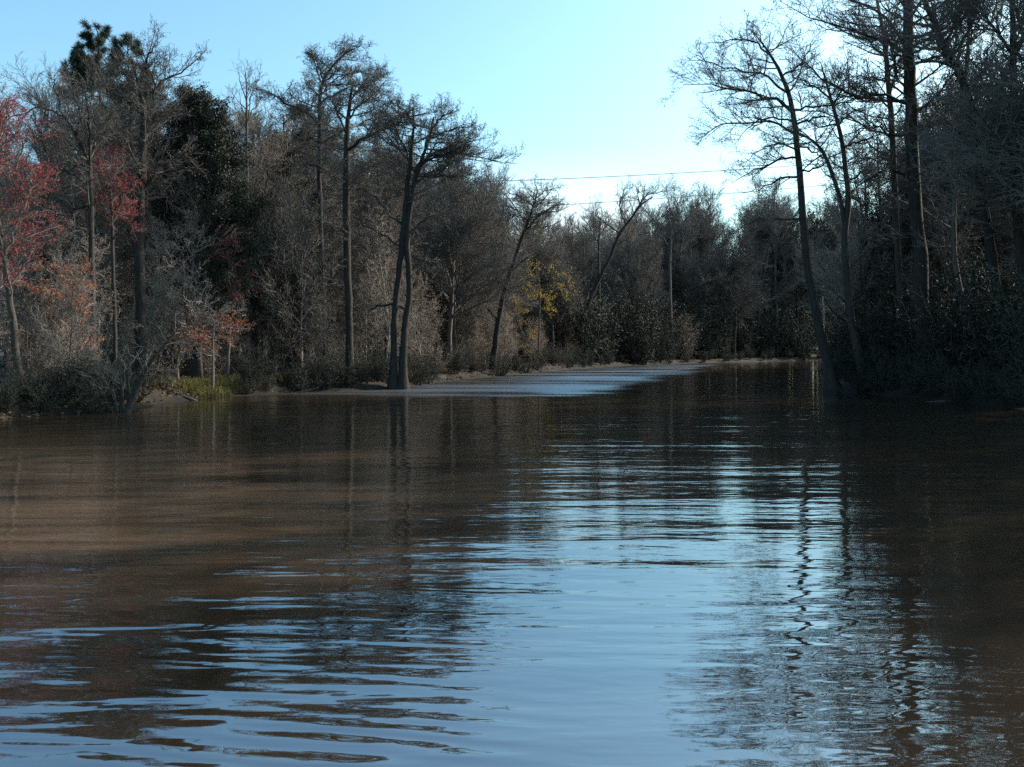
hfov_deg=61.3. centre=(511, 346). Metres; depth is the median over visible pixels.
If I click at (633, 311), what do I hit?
evergreen shrub
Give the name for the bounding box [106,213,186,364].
sapling
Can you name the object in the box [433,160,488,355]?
bare tree
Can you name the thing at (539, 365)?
evergreen shrub
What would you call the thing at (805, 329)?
evergreen shrub
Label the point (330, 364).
evergreen shrub
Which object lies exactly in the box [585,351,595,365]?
evergreen shrub
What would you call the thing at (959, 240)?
sapling
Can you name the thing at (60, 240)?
sapling
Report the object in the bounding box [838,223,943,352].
sapling
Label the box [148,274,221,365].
sapling
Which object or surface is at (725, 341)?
evergreen shrub
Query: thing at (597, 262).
bare tree
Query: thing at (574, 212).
bare tree
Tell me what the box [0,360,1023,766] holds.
river water
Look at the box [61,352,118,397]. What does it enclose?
evergreen shrub
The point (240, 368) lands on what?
evergreen shrub
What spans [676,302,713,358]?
evergreen shrub
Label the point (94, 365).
evergreen shrub
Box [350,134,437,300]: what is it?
bare tree
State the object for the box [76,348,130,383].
evergreen shrub
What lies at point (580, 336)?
evergreen shrub
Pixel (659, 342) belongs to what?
evergreen shrub
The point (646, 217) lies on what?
bare tree
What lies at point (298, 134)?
bare tree
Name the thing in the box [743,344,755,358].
evergreen shrub
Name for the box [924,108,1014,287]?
bare cypress
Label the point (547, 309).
sapling
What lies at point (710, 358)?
evergreen shrub
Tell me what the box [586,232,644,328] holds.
bare tree
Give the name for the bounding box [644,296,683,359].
evergreen shrub
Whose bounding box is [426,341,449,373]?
twiggy shrub
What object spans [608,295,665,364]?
evergreen shrub
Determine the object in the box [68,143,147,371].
red maple
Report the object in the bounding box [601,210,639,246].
bare tree
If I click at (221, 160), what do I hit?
evergreen oak
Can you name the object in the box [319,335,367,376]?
twiggy shrub
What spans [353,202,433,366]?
sapling
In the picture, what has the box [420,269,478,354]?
sapling
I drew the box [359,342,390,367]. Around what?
twiggy shrub
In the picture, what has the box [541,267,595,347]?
sapling
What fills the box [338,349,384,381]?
evergreen shrub
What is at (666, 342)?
evergreen shrub
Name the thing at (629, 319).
evergreen shrub
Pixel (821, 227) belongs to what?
bare tree
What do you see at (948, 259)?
evergreen shrub
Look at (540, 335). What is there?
sapling
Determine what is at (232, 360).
bare cypress
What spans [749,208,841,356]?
bare tree
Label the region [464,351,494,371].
twiggy shrub
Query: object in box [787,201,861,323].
bare tree
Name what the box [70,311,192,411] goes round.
bank shrub
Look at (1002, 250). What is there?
bare cypress
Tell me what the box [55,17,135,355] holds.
pine tree
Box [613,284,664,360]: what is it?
evergreen shrub
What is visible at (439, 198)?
bare tree
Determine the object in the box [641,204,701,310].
bare tree
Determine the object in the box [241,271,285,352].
sapling
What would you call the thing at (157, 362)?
bare cypress
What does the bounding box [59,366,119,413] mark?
evergreen shrub
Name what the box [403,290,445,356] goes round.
sapling
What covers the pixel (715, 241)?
bare tree
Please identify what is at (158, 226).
bare cypress
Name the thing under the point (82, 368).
evergreen shrub
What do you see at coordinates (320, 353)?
twiggy shrub
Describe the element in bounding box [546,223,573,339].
bare tree
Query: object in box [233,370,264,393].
evergreen shrub
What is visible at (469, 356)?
twiggy shrub
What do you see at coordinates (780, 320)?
evergreen shrub
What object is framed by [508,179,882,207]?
power cable
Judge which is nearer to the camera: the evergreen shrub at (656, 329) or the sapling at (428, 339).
the sapling at (428, 339)
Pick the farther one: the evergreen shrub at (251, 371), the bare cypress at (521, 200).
the bare cypress at (521, 200)
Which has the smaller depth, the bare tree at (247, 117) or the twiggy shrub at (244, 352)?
the twiggy shrub at (244, 352)
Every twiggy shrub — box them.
[0,326,60,385]
[0,352,33,388]
[1,320,84,389]
[17,316,118,384]
[52,322,129,367]
[137,352,190,389]
[190,339,230,378]
[225,328,272,374]
[230,327,291,373]
[233,344,273,373]
[294,334,338,380]
[302,330,354,369]
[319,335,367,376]
[326,327,379,367]
[331,325,372,369]
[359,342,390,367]
[407,340,424,370]
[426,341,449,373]
[426,348,440,364]
[443,346,470,368]
[457,334,486,367]
[461,337,490,368]
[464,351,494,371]
[484,338,521,368]
[526,339,550,362]
[548,343,576,362]
[557,340,578,362]
[667,327,684,359]
[670,314,699,359]
[674,314,702,359]
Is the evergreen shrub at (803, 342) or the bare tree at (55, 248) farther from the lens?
the evergreen shrub at (803, 342)
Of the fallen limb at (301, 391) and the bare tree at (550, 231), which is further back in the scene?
the bare tree at (550, 231)
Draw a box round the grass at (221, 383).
[0,371,416,410]
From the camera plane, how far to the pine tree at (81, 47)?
47.31 m
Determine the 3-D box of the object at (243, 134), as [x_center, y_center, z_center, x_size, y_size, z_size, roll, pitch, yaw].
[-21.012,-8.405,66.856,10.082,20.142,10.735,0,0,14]
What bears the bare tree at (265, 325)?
on the ground at (898, 390)
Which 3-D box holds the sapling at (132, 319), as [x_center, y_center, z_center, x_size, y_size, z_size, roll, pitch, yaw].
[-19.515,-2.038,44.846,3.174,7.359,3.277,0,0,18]
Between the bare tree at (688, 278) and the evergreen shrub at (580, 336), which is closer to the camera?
the evergreen shrub at (580, 336)
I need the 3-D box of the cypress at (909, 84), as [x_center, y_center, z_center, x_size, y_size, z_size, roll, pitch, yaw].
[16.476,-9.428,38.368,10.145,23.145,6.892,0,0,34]
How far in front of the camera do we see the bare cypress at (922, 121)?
51.88 m
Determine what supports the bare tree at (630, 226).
on the ground at (898, 390)
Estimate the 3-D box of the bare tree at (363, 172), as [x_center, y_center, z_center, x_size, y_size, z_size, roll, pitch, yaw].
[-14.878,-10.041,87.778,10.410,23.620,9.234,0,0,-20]
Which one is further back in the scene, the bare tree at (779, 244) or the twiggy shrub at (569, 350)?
the bare tree at (779, 244)
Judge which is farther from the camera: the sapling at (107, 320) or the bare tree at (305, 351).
the bare tree at (305, 351)
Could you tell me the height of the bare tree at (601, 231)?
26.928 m
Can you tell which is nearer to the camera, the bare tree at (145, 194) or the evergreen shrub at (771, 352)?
the bare tree at (145, 194)
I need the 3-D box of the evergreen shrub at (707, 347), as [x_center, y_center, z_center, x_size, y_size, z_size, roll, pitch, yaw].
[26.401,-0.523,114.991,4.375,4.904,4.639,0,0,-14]
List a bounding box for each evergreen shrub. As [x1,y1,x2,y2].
[0,352,61,401]
[0,367,28,412]
[10,362,64,397]
[17,373,70,413]
[37,350,104,399]
[40,373,82,404]
[58,345,107,388]
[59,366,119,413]
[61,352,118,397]
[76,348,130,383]
[96,374,130,405]
[97,359,139,402]
[99,352,140,391]
[130,374,156,402]
[229,349,269,382]
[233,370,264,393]
[240,353,267,384]
[242,356,277,381]
[252,360,277,378]
[259,372,277,390]
[266,356,303,385]
[287,367,302,381]
[290,366,312,390]
[291,354,314,381]
[297,357,320,383]
[306,350,340,380]
[315,356,340,388]
[321,357,346,383]
[337,365,359,386]
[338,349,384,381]
[348,361,366,382]
[359,346,389,381]
[364,356,386,379]
[407,347,437,374]
[407,351,438,384]
[410,353,447,383]
[433,358,449,373]
[445,341,474,373]
[467,355,481,371]
[488,350,516,375]
[510,349,543,372]
[512,353,524,370]
[527,359,546,370]
[534,347,551,364]
[541,343,564,365]
[549,266,624,359]
[557,282,610,357]
[559,316,597,360]
[562,352,578,366]
[563,357,575,368]
[564,281,619,359]
[572,287,632,357]
[576,295,626,361]
[578,355,589,366]
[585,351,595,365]
[591,286,641,361]
[596,355,604,363]
[600,345,617,364]
[606,304,645,358]
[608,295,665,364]
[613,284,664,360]
[614,291,663,357]
[627,313,661,364]
[632,309,665,360]
[637,323,667,355]
[638,298,676,329]
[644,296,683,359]
[645,316,678,363]
[657,298,692,356]
[658,323,669,359]
[663,350,674,360]
[667,290,724,358]
[673,305,699,358]
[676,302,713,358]
[677,354,691,362]
[697,326,727,358]
[698,306,735,358]
[698,350,708,361]
[700,317,739,351]
[702,348,713,360]
[708,327,733,358]
[720,293,778,356]
[721,348,733,361]
[727,316,761,357]
[729,308,759,357]
[740,301,778,357]
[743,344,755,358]
[752,301,794,357]
[756,295,796,357]
[764,298,792,355]
[764,345,775,358]
[764,350,773,358]
[770,310,798,356]
[782,292,834,356]
[782,305,832,359]
[782,348,795,357]
[799,313,816,350]
[821,355,841,379]
[822,300,871,354]
[824,304,845,356]
[825,304,846,338]
[830,284,895,360]
[831,281,912,379]
[831,313,847,346]
[855,261,953,361]
[873,275,980,361]
[887,273,999,381]
[896,241,1015,382]
[919,254,1021,365]
[932,253,1018,373]
[941,262,1023,387]
[961,304,1020,382]
[975,306,1023,387]
[977,273,1022,348]
[979,273,1015,323]
[1004,273,1023,353]
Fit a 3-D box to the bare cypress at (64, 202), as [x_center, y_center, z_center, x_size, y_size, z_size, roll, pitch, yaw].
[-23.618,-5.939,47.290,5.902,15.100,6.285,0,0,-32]
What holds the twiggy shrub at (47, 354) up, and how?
on the ground at (898, 390)
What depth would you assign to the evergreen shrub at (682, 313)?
112.39 m
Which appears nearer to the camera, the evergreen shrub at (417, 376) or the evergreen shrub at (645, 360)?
the evergreen shrub at (417, 376)
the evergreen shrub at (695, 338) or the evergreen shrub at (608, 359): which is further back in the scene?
the evergreen shrub at (695, 338)
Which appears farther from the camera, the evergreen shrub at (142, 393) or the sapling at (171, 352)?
the sapling at (171, 352)
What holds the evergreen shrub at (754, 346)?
on the ground at (898, 390)
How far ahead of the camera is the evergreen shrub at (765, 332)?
124.85 m
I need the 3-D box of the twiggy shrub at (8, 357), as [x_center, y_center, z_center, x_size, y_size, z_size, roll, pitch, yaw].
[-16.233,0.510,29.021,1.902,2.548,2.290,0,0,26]
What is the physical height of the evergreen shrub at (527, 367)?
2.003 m
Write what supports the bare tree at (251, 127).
on the ground at (898, 390)
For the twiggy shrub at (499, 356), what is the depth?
64.52 m
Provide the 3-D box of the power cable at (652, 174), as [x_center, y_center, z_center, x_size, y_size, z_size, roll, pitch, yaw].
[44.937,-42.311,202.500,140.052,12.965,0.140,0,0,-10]
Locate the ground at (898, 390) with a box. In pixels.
[0,347,1023,419]
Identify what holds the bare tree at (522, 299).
on the ground at (898, 390)
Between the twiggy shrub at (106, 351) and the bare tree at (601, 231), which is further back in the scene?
the bare tree at (601, 231)
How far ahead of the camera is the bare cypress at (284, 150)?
51.31 m
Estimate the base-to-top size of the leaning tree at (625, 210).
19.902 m
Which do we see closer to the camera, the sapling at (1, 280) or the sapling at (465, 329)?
the sapling at (1, 280)
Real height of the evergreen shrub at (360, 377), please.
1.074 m
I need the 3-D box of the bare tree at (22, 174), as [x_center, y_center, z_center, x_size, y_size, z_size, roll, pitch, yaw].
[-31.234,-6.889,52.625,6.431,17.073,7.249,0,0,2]
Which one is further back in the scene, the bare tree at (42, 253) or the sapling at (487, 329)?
the sapling at (487, 329)
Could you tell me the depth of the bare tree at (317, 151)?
71.20 m
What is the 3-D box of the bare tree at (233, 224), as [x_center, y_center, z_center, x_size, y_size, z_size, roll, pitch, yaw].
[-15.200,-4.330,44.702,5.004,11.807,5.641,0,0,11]
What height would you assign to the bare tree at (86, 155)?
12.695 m
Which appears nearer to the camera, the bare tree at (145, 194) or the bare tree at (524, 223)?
the bare tree at (145, 194)
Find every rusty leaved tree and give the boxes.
[18,250,103,363]
[176,306,255,389]
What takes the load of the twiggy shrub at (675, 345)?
on the ground at (898, 390)
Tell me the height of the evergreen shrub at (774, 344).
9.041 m
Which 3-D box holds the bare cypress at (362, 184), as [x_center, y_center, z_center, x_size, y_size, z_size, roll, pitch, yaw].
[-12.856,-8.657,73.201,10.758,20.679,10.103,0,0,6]
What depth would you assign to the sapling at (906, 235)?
46.23 m
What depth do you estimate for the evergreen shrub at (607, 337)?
91.19 m
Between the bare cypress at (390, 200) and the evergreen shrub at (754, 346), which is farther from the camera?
the evergreen shrub at (754, 346)
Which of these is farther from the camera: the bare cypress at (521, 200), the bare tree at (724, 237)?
the bare tree at (724, 237)
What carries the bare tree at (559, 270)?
on the ground at (898, 390)
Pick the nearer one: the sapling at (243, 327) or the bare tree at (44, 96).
the sapling at (243, 327)
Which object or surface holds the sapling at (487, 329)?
on the ground at (898, 390)
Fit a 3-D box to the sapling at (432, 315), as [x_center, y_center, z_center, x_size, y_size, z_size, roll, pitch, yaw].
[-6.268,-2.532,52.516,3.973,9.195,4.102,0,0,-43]
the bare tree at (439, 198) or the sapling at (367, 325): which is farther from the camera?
the bare tree at (439, 198)
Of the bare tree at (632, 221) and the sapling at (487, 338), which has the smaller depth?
the sapling at (487, 338)
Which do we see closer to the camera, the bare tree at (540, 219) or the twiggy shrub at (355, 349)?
the twiggy shrub at (355, 349)
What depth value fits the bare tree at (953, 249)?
36.94 m
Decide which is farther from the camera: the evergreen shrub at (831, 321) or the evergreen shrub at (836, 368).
the evergreen shrub at (831, 321)
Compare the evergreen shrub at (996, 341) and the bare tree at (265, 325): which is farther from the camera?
the bare tree at (265, 325)
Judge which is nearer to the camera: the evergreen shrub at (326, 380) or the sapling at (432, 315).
the evergreen shrub at (326, 380)
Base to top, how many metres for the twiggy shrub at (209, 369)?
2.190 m
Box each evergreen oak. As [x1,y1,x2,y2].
[145,81,273,378]
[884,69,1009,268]
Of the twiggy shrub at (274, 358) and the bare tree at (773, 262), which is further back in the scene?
the bare tree at (773, 262)
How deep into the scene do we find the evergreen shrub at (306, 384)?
38.18 m
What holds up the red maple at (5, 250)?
on the ground at (898, 390)
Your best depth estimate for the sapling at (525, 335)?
90.70 m
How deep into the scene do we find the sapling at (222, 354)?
41.61 m
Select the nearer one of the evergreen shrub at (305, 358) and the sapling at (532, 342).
the evergreen shrub at (305, 358)
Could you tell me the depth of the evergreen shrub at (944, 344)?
35.50 m
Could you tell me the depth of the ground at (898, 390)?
39.05 m
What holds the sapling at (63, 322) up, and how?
on the ground at (898, 390)
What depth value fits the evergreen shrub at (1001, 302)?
34.26 m
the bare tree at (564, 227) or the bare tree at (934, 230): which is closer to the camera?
the bare tree at (934, 230)
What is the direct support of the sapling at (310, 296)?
on the ground at (898, 390)
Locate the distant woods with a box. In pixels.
[0,142,855,365]
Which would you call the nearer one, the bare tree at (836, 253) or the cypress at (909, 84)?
the cypress at (909, 84)
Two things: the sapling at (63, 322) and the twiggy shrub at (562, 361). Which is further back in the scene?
the twiggy shrub at (562, 361)
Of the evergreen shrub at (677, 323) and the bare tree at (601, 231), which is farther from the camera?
the bare tree at (601, 231)
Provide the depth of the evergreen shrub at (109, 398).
27.01 m
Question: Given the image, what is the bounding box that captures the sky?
[0,0,1023,346]
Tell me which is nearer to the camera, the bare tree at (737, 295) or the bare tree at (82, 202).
the bare tree at (82, 202)
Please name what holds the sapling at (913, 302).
on the ground at (898, 390)
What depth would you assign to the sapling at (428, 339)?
61.94 m
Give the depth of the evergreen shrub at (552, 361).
75.02 m
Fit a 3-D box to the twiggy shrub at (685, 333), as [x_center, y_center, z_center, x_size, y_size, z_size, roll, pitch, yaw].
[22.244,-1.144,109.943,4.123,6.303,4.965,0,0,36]
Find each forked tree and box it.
[749,42,900,383]
[898,0,1023,327]
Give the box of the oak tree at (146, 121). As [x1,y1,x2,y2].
[72,14,210,385]
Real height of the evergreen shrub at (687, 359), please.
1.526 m
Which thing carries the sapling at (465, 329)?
on the ground at (898, 390)
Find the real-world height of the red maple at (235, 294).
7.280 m
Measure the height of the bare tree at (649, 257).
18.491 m
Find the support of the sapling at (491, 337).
on the ground at (898, 390)
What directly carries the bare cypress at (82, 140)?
on the ground at (898, 390)
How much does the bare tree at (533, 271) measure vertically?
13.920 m
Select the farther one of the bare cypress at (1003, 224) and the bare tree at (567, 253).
the bare tree at (567, 253)
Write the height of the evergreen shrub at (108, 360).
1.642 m
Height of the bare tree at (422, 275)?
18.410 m
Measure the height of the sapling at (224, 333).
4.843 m
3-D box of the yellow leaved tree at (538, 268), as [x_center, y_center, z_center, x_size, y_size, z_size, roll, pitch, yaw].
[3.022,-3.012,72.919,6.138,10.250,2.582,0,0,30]
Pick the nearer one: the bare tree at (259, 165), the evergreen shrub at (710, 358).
the bare tree at (259, 165)
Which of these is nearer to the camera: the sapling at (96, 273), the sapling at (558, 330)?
the sapling at (96, 273)
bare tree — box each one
[0,44,137,369]
[0,96,55,260]
[0,111,33,237]
[0,133,51,327]
[3,151,67,312]
[9,70,80,361]
[19,88,166,361]
[23,77,163,262]
[29,95,119,356]
[34,77,220,368]
[35,149,159,363]
[47,149,161,363]
[68,126,175,285]
[117,79,173,361]
[146,183,183,365]
[165,165,261,371]
[215,173,343,370]
[217,97,354,358]
[222,59,274,354]
[226,94,279,338]
[236,177,277,363]
[236,183,268,362]
[244,144,354,339]
[251,176,342,371]
[256,129,352,370]
[273,84,366,360]
[278,94,362,361]
[289,106,362,362]
[295,166,364,366]
[327,171,372,337]
[334,137,413,354]
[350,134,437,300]
[351,134,382,296]
[359,143,449,354]
[393,134,515,357]
[393,182,442,356]
[394,162,545,366]
[405,168,488,342]
[410,180,459,359]
[414,157,471,358]
[416,205,511,345]
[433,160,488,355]
[443,227,545,360]
[464,162,555,352]
[470,175,525,362]
[473,231,538,357]
[478,165,520,252]
[507,184,549,266]
[512,230,576,360]
[514,218,585,349]
[514,238,586,352]
[517,194,565,263]
[524,243,597,358]
[531,206,578,329]
[545,219,597,354]
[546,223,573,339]
[555,211,580,249]
[561,211,601,300]
[563,215,611,306]
[563,218,626,312]
[575,202,619,361]
[581,238,624,311]
[583,204,616,272]
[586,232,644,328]
[597,231,677,358]
[600,210,657,316]
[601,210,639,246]
[604,211,649,250]
[612,201,646,243]
[617,220,667,307]
[623,204,666,309]
[629,180,721,317]
[638,180,723,357]
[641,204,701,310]
[644,222,718,323]
[650,231,718,335]
[674,179,744,320]
[679,190,721,320]
[685,214,716,315]
[687,202,729,317]
[698,222,781,358]
[714,223,733,274]
[717,170,823,356]
[723,188,819,320]
[727,204,753,313]
[728,193,766,283]
[733,196,804,340]
[739,202,790,323]
[743,192,794,317]
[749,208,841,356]
[787,192,843,332]
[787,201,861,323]
[793,128,933,336]
[801,196,850,302]
[809,183,857,307]
[810,76,943,264]
[814,0,928,377]
[821,227,910,318]
[860,94,1023,305]
[873,136,982,279]
[880,208,928,315]
[885,11,1023,288]
[906,2,1020,339]
[916,0,1023,211]
[977,22,1023,212]
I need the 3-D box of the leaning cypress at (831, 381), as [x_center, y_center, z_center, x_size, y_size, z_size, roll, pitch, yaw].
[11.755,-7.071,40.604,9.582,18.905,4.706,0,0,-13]
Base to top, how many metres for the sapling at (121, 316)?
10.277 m
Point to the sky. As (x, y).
(581, 84)
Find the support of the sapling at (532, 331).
on the ground at (898, 390)
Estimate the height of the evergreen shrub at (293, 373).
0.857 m
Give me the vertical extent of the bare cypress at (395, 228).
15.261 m
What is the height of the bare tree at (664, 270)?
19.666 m
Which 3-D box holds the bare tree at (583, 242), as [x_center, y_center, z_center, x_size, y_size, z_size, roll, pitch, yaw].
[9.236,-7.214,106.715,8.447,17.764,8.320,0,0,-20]
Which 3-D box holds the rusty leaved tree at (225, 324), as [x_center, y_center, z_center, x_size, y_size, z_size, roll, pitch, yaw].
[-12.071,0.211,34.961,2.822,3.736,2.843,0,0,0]
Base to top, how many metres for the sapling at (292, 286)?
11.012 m
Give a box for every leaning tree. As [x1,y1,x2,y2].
[565,172,692,360]
[852,0,1023,380]
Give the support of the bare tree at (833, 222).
on the ground at (898, 390)
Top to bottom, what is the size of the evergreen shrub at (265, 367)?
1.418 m
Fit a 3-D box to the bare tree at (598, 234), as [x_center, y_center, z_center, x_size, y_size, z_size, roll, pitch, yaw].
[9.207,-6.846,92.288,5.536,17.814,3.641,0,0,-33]
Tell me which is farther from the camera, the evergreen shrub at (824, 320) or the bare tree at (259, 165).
the evergreen shrub at (824, 320)
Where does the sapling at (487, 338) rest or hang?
on the ground at (898, 390)
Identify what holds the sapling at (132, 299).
on the ground at (898, 390)
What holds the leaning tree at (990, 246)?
on the ground at (898, 390)
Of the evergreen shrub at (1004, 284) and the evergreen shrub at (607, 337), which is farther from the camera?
the evergreen shrub at (607, 337)
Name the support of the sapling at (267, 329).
on the ground at (898, 390)
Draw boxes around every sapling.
[0,168,60,382]
[0,169,53,350]
[0,219,31,362]
[10,197,101,381]
[19,244,120,386]
[27,223,127,363]
[33,199,173,363]
[40,272,103,382]
[78,176,159,363]
[103,245,172,370]
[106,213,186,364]
[111,242,166,372]
[120,266,178,360]
[145,169,246,378]
[145,212,223,353]
[146,284,188,372]
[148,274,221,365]
[202,284,240,374]
[202,290,251,363]
[207,284,251,373]
[208,287,257,370]
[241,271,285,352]
[243,185,358,371]
[247,178,349,371]
[251,251,278,355]
[255,205,312,370]
[272,220,344,352]
[279,201,385,363]
[304,290,345,363]
[315,283,356,357]
[326,240,413,366]
[328,276,372,355]
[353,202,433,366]
[355,283,382,355]
[356,222,414,344]
[357,274,427,359]
[380,236,447,362]
[401,280,445,357]
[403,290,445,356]
[410,303,436,360]
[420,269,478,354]
[438,306,481,366]
[456,282,507,345]
[456,284,510,363]
[462,281,496,363]
[465,298,498,365]
[469,315,487,357]
[480,312,502,360]
[484,271,534,361]
[492,311,524,360]
[494,301,521,359]
[505,282,557,364]
[509,309,540,358]
[518,316,536,360]
[521,316,545,358]
[525,318,547,355]
[534,314,548,350]
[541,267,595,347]
[564,323,581,356]
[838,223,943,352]
[887,180,1003,335]
[888,215,950,344]
[900,263,943,338]
[913,250,1004,314]
[940,199,1019,300]
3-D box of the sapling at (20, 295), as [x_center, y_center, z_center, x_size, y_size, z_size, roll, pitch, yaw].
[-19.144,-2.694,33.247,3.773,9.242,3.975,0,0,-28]
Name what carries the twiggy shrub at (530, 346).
on the ground at (898, 390)
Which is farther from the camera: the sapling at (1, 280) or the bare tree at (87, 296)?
the bare tree at (87, 296)
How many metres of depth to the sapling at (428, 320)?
72.91 m
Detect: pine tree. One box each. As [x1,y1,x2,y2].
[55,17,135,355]
[56,39,101,283]
[94,31,166,344]
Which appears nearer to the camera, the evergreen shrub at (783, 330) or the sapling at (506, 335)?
the sapling at (506, 335)
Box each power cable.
[494,161,853,181]
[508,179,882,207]
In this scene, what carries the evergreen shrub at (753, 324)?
on the ground at (898, 390)
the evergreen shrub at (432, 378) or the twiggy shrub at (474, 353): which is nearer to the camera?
the evergreen shrub at (432, 378)
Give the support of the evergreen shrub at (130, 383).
on the ground at (898, 390)
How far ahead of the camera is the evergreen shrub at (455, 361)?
53.81 m
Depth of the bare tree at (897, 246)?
41.88 m
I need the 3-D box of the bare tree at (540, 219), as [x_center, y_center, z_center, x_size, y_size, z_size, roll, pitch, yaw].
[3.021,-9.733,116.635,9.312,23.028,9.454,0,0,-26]
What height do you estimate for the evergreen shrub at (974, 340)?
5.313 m
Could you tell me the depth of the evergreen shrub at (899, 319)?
39.04 m
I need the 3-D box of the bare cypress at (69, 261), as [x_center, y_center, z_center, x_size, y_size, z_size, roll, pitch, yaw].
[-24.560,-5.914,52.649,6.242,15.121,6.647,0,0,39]
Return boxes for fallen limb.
[174,380,197,400]
[291,373,323,392]
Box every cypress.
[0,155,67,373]
[25,98,118,352]
[45,148,123,350]
[46,89,137,287]
[113,120,171,368]
[128,172,246,314]
[150,127,262,370]
[217,165,257,366]
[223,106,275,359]
[242,33,395,362]
[248,101,358,368]
[288,54,432,377]
[316,132,449,359]
[330,126,400,360]
[330,167,441,362]
[343,83,525,389]
[474,172,575,369]
[488,186,539,291]
[659,0,867,389]
[759,0,993,371]
[823,123,941,323]
[837,116,981,281]
[852,144,981,312]
[862,127,932,209]
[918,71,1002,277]
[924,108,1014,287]
[967,73,1023,279]
[982,177,1023,303]
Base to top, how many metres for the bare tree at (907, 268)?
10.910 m
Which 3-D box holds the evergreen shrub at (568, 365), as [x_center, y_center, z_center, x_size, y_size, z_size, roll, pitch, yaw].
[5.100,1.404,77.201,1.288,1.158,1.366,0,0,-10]
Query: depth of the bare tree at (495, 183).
94.28 m
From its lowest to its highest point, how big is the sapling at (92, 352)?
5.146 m
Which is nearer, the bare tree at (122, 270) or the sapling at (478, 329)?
the bare tree at (122, 270)
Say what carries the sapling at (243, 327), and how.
on the ground at (898, 390)
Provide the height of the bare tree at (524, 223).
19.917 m
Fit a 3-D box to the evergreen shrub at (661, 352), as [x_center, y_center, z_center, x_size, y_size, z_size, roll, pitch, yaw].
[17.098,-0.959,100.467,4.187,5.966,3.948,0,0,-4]
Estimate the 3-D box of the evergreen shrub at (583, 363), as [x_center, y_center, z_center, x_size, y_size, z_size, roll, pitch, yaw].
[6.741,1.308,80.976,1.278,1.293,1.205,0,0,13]
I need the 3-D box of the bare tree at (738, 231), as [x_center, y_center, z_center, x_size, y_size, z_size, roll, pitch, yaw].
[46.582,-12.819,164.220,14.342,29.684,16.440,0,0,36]
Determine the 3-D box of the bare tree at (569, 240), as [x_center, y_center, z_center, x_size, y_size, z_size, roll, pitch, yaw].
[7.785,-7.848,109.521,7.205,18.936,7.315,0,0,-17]
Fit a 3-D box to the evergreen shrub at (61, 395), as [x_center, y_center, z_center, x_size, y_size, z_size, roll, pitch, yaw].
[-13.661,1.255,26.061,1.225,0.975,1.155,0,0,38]
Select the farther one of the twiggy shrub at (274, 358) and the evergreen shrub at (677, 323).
the evergreen shrub at (677, 323)
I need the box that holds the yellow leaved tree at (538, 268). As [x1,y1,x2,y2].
[521,255,579,363]
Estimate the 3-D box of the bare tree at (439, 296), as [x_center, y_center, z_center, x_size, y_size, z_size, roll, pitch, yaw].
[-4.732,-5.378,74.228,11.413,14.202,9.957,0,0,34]
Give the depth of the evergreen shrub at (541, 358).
72.32 m
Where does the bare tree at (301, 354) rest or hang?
on the ground at (898, 390)
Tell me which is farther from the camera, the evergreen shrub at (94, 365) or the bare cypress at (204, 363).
the bare cypress at (204, 363)
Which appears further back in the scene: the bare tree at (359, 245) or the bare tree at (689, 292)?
the bare tree at (689, 292)
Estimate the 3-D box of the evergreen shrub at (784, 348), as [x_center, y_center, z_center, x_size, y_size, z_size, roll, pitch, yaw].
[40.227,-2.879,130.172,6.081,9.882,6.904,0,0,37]
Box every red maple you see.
[0,72,70,389]
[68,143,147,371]
[202,227,266,380]
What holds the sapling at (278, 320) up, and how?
on the ground at (898, 390)
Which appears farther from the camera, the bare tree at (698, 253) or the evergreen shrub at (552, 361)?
the bare tree at (698, 253)
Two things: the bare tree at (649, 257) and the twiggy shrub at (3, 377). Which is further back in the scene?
the bare tree at (649, 257)
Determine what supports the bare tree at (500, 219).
on the ground at (898, 390)
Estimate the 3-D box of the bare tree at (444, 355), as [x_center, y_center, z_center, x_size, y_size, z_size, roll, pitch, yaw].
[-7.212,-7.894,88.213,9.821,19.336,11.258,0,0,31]
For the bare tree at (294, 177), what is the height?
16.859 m
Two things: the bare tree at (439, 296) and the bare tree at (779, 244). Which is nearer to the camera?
the bare tree at (439, 296)
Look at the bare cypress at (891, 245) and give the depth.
46.23 m
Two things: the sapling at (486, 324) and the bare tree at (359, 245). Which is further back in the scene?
the sapling at (486, 324)
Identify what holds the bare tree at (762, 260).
on the ground at (898, 390)
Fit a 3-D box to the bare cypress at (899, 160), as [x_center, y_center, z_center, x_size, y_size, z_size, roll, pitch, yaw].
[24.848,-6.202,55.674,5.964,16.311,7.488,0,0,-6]
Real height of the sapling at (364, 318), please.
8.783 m
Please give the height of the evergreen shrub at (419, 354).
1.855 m
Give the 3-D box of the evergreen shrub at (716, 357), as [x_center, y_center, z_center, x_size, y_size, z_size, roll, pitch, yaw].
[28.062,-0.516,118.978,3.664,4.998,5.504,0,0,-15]
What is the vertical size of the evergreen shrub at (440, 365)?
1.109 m
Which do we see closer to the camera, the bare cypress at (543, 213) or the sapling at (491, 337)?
the bare cypress at (543, 213)
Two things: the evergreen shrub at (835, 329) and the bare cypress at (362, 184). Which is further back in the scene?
the bare cypress at (362, 184)
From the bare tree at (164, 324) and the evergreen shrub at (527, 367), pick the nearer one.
the bare tree at (164, 324)
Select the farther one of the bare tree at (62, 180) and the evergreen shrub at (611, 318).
the evergreen shrub at (611, 318)
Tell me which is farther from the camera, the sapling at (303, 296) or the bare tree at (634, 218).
the bare tree at (634, 218)

